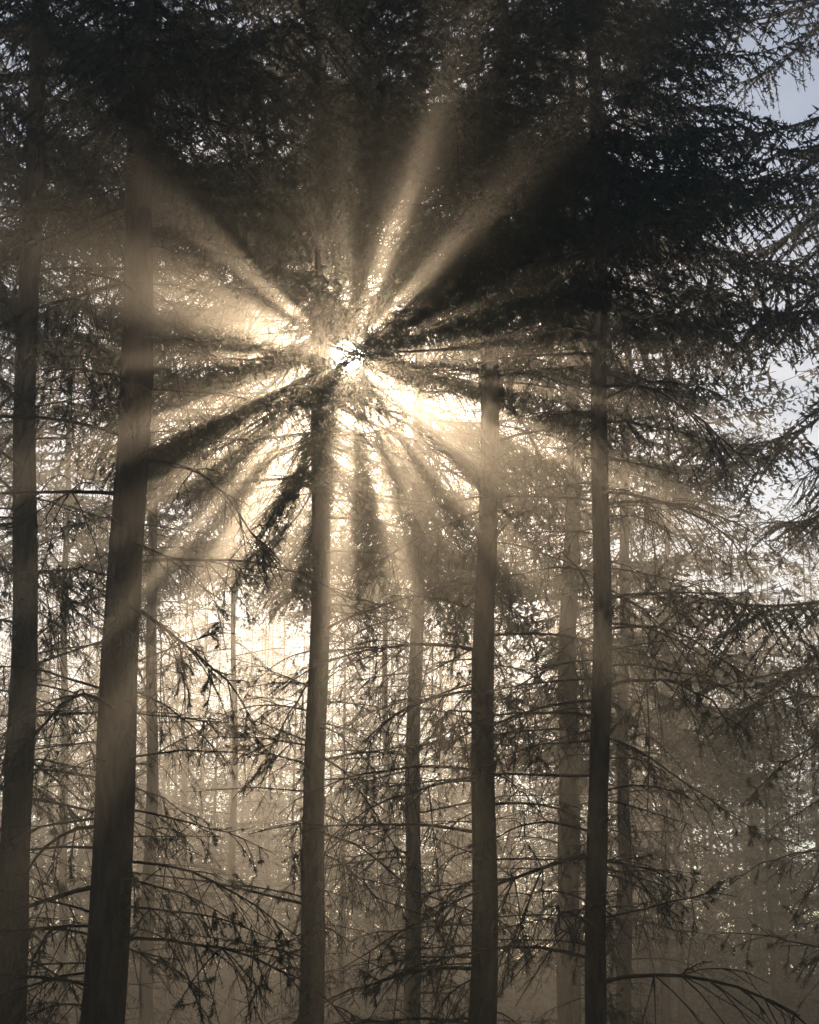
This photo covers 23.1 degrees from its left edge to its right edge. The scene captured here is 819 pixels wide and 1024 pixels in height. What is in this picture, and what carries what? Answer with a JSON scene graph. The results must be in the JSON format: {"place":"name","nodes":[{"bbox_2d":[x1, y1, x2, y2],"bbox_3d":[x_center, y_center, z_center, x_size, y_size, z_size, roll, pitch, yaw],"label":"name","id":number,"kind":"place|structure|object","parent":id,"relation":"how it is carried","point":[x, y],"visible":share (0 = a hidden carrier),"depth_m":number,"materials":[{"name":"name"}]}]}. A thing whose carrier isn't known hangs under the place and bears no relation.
{"place":"outdoors","nodes":[
{"label":"outdoors","id":0,"kind":"place"},
{"bbox_2d":[0,0,818,974],"label":"sky","id":1,"kind":"structure","parent":0,"point":[794,105],"materials":[{"name":"white"}]},
{"bbox_2d":[79,973,791,1021],"bbox_3d":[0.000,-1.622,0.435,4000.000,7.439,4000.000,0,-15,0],"label":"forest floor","id":2,"kind":"structure","parent":0,"point":[520,1005],"depth_m":130.60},
{"bbox_2d":[0,2,262,1023],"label":"spruce tree","id":3,"kind":"object","parent":2,"relation":"on","point":[64,910],"visible":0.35,"depth_m":42.70,"materials":[{"name":"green plant"}]},
{"bbox_2d":[0,0,314,1021],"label":"spruce tree","id":4,"kind":"object","parent":2,"relation":"on","point":[6,182],"visible":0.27,"depth_m":25.32,"materials":[{"name":"green plant"}]},
{"bbox_2d":[0,0,332,1023],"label":"spruce tree","id":5,"kind":"object","parent":2,"relation":"on","point":[24,620],"visible":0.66,"depth_m":20.71,"materials":[{"name":"green plant"}]},
{"bbox_2d":[0,0,360,1023],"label":"spruce tree","id":6,"kind":"object","parent":2,"relation":"on","point":[152,784],"visible":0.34,"depth_m":34.18,"materials":[{"name":"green plant"}]},
{"bbox_2d":[52,110,402,1023],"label":"spruce tree","id":7,"kind":"object","parent":2,"relation":"on","point":[232,826],"visible":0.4,"depth_m":46.39,"materials":[{"name":"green plant"}]},
{"bbox_2d":[0,0,496,1023],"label":"spruce tree","id":8,"kind":"object","parent":2,"relation":"on","point":[140,78],"visible":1,"depth_m":17.34,"materials":[{"name":"brown plant"}]},
{"bbox_2d":[36,0,625,1023],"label":"spruce tree","id":9,"kind":"object","parent":2,"relation":"on","point":[328,434],"visible":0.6,"depth_m":24.38,"materials":[{"name":"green plant"}]},
{"bbox_2d":[230,200,529,1023],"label":"spruce tree","id":10,"kind":"object","parent":2,"relation":"on","point":[385,635],"visible":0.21,"depth_m":50.47,"materials":[{"name":"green plant"}]},
{"bbox_2d":[0,479,818,1023],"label":"distant spruce forest","id":11,"kind":"object","parent":2,"relation":"on","point":[754,901],"visible":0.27,"depth_m":64.52,"materials":[{"name":"beige plant"}]},
{"bbox_2d":[171,0,657,1023],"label":"spruce tree","id":12,"kind":"object","parent":2,"relation":"on","point":[413,818],"visible":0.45,"depth_m":31.16,"materials":[{"name":"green plant"}]},
{"bbox_2d":[120,0,818,1023],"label":"spruce tree","id":13,"kind":"object","parent":2,"relation":"on","point":[462,142],"visible":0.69,"depth_m":21.59,"materials":[{"name":"brown plant"}]},
{"bbox_2d":[281,0,818,1023],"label":"spruce tree","id":14,"kind":"object","parent":2,"relation":"on","point":[595,168],"visible":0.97,"depth_m":19.54,"materials":[{"name":"black plant"}]},
{"bbox_2d":[352,0,783,1023],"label":"spruce tree","id":15,"kind":"object","parent":2,"relation":"on","point":[568,618],"visible":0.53,"depth_m":33.24,"materials":[{"name":"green plant"}]},
{"bbox_2d":[392,0,818,1023],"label":"spruce tree","id":16,"kind":"object","parent":2,"relation":"on","point":[682,740],"visible":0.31,"depth_m":36.98,"materials":[{"name":"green plant"}]},
{"bbox_2d":[494,132,818,1023],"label":"spruce tree","id":17,"kind":"object","parent":2,"relation":"on","point":[664,998],"visible":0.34,"depth_m":47.75,"materials":[{"name":"green plant"}]},
{"bbox_2d":[605,0,818,1012],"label":"spruce tree","id":18,"kind":"object","parent":2,"relation":"on","point":[792,526],"visible":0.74,"depth_m":24.05,"materials":[{"name":"green plant"}]}
]}

